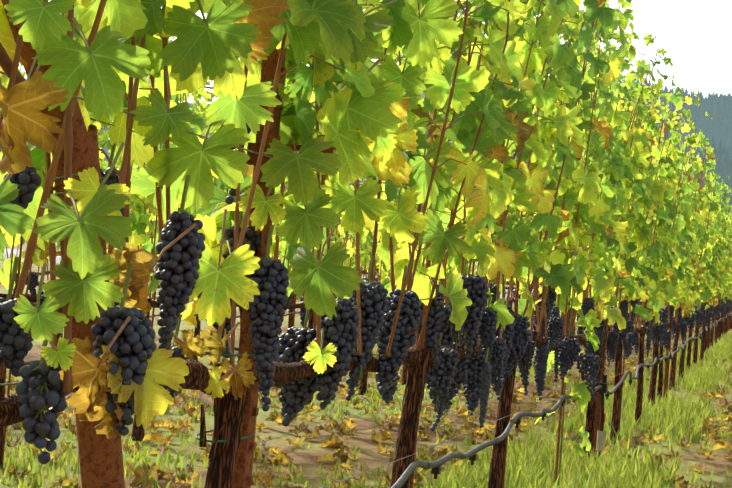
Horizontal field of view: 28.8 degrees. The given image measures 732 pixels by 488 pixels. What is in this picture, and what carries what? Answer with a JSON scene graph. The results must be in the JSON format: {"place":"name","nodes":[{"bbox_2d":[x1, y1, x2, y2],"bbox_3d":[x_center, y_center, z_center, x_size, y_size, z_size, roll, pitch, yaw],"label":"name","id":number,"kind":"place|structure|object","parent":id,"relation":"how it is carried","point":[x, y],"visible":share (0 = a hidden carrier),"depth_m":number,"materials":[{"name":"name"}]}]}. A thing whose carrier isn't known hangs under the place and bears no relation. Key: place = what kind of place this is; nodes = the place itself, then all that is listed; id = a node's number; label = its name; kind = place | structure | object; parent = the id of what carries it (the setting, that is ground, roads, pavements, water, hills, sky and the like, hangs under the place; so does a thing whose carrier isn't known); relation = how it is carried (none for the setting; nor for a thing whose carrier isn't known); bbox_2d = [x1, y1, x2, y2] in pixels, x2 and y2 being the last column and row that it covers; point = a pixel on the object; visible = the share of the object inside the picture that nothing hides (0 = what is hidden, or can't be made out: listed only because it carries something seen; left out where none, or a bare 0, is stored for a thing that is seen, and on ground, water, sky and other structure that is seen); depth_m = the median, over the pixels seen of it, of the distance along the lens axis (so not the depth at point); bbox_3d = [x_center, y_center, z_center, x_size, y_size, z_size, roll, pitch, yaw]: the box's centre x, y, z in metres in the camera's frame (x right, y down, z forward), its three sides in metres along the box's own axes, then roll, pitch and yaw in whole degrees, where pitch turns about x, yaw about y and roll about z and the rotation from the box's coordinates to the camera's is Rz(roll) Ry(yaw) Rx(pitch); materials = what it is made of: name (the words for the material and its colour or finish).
{"place":"outdoors","nodes":[
{"label":"outdoors","id":0,"kind":"place"},
{"bbox_2d":[52,183,63,190],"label":"rusty trellis wires","id":1,"kind":"object","parent":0,"point":[56,186],"visible":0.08,"depth_m":1.76,"materials":[{"name":"brown metal"}]},
{"bbox_2d":[4,249,532,293],"bbox_3d":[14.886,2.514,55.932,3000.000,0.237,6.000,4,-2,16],"label":"road","id":2,"kind":"structure","parent":0,"point":[14,251],"depth_m":62.38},
{"bbox_2d":[3,249,720,315],"bbox_3d":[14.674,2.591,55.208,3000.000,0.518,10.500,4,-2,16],"label":"road shoulder gravel","id":3,"kind":"structure","parent":0,"point":[57,259],"depth_m":58.65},
{"bbox_2d":[0,329,731,487],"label":"grass","id":4,"kind":"structure","parent":0,"point":[523,458],"depth_m":7.24,"materials":[{"name":"green plant"}]},
{"bbox_2d":[0,231,731,487],"bbox_3d":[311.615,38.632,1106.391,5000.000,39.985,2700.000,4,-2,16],"label":"ground","id":5,"kind":"structure","parent":0,"point":[306,458],"depth_m":8.18,"materials":[{"name":"brown soil"}]},
{"bbox_2d":[150,237,540,285],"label":"hedge foliage","id":6,"kind":"object","parent":5,"relation":"on","point":[389,273],"depth_m":66.53,"materials":[{"name":"green plant"}]},
{"bbox_2d":[0,0,731,487],"bbox_3d":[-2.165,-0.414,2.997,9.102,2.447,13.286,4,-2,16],"label":"vine leaves","id":7,"kind":"object","parent":5,"relation":"on","point":[602,196],"visible":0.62,"depth_m":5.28,"materials":[{"name":"green plant"}]},
{"bbox_2d":[0,0,731,485],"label":"shoots","id":8,"kind":"object","parent":5,"relation":"on","point":[16,76],"visible":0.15,"depth_m":2.94,"materials":[{"name":"plant"}]},
{"bbox_2d":[0,271,731,487],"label":"vine trunks","id":9,"kind":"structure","parent":5,"relation":"on","point":[228,409],"depth_m":3.54,"materials":[{"name":"brown plant"}]},
{"bbox_2d":[195,347,255,441],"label":"plant ties","id":10,"kind":"object","parent":9,"relation":"attached to","point":[231,355],"visible":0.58,"depth_m":2.25,"materials":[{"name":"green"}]},
{"bbox_2d":[0,0,527,438],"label":"vine leaves","id":11,"kind":"object","parent":9,"relation":"on","point":[378,99],"visible":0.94,"depth_m":2.05,"materials":[{"name":"green plant"}]},
{"bbox_2d":[0,1,705,487],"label":"trellis wires","id":12,"kind":"object","parent":9,"relation":"attached to","point":[320,183],"visible":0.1,"depth_m":2.61,"materials":[{"name":"grey metal"}]},
{"bbox_2d":[0,122,731,463],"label":"grape clusters","id":13,"kind":"object","parent":9,"relation":"on","point":[474,376],"visible":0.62,"depth_m":2.76,"materials":[{"name":"food"}]},
{"bbox_2d":[3,122,506,451],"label":"grape stems","id":14,"kind":"object","parent":13,"relation":"on","point":[124,291],"visible":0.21,"depth_m":2.34,"materials":[{"name":"green"}]},
{"bbox_2d":[5,291,731,487],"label":"drip hose","id":15,"kind":"object","parent":9,"relation":"attached to","point":[408,472],"visible":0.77,"depth_m":4.79,"materials":[{"name":"grey plastic"}]},
{"bbox_2d":[431,328,707,478],"bbox_3d":[1.610,0.920,8.805,0.071,0.669,25.462,4,-2,16],"label":"drip emitter valve","id":16,"kind":"object","parent":15,"relation":"attached to","point":[435,471],"visible":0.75,"depth_m":7.30,"materials":[{"name":"black plastic"}]},
{"bbox_2d":[596,430,605,450],"bbox_3d":[1.206,1.009,7.322,0.042,0.100,0.041,4,-2,16],"label":"tag","id":17,"kind":"object","parent":16,"relation":"attached to","point":[600,444],"visible":0.9,"depth_m":7.31,"materials":[{"name":"beige plastic"}]},
{"bbox_2d":[1,0,731,487],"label":"wooden posts","id":18,"kind":"object","parent":5,"relation":"on","point":[101,460],"visible":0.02,"depth_m":2.36,"materials":[{"name":"brown wood"}]},
{"bbox_2d":[19,0,731,103],"label":"sky","id":19,"kind":"structure","parent":0,"point":[696,35],"materials":[{"name":"white"}]},
{"bbox_2d":[99,103,712,240],"bbox_3d":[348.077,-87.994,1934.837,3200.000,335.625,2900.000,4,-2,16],"label":"hill terrain","id":20,"kind":"structure","parent":0,"point":[105,149],"depth_m":1748.55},
{"bbox_2d":[595,78,731,160],"bbox_3d":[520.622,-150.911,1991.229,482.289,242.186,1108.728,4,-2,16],"label":"hill forest","id":21,"kind":"object","parent":20,"relation":"on","point":[718,126],"visible":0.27,"depth_m":1766.62,"materials":[{"name":"plant"}]},
{"bbox_2d":[655,133,731,221],"bbox_3d":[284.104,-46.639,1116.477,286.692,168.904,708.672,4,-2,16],"label":"hill forest","id":22,"kind":"object","parent":20,"relation":"on","point":[723,167],"visible":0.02,"depth_m":1381.95,"materials":[{"name":"plant"}]}
]}

